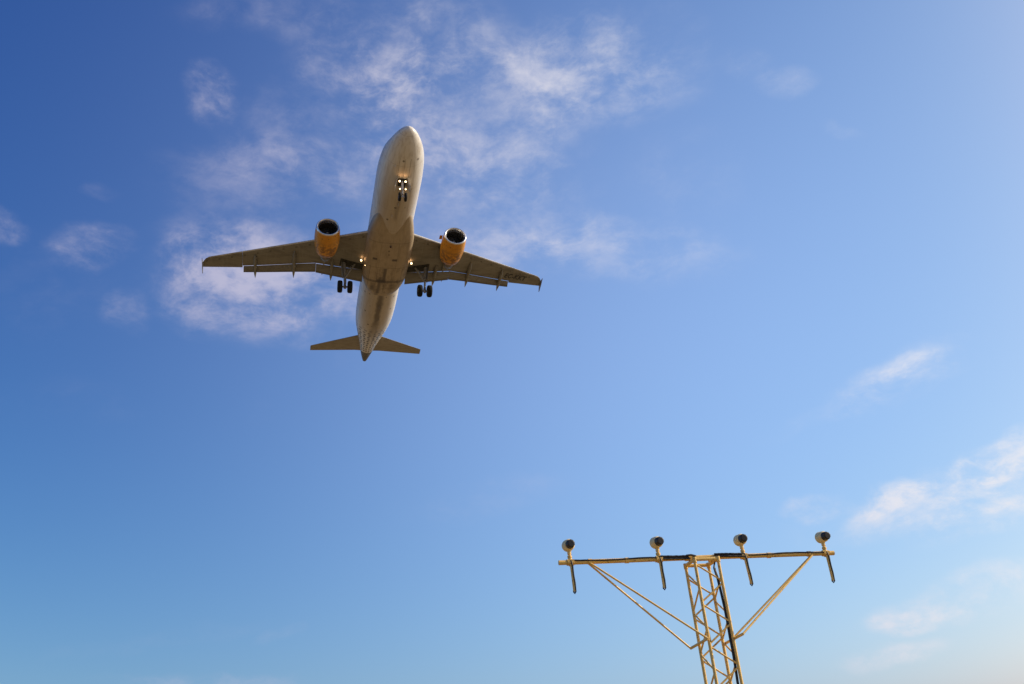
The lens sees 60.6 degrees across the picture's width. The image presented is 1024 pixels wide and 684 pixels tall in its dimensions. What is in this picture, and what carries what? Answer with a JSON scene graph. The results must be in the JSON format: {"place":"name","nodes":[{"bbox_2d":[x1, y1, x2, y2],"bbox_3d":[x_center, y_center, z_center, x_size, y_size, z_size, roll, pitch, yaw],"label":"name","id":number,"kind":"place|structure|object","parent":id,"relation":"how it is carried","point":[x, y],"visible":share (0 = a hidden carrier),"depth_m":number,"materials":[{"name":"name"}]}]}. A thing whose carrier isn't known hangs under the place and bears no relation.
{"place":"outdoors","nodes":[
{"label":"outdoors","id":0,"kind":"place"},
{"bbox_2d":[202,126,542,360],"bbox_3d":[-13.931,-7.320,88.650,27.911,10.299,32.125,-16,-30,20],"label":"airplane","id":1,"kind":"object","parent":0,"point":[384,255],"visible":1,"depth_m":83.00,"materials":[{"name":"white paint"}]},
{"bbox_2d":[0,0,1023,683],"label":"sky","id":2,"kind":"structure","parent":0,"point":[776,247],"materials":[{"name":"blue"}]},
{"label":"ground","id":3,"kind":"structure","parent":0,"visible":0},
{"bbox_2d":[558,531,834,683],"bbox_3d":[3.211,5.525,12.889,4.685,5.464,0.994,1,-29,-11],"label":"approach light mast","id":4,"kind":"object","parent":3,"relation":"on","point":[740,540],"visible":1,"depth_m":13.68,"materials":[{"name":"yellow paint"},{"name":"painted metal"},{"name":"glass"}]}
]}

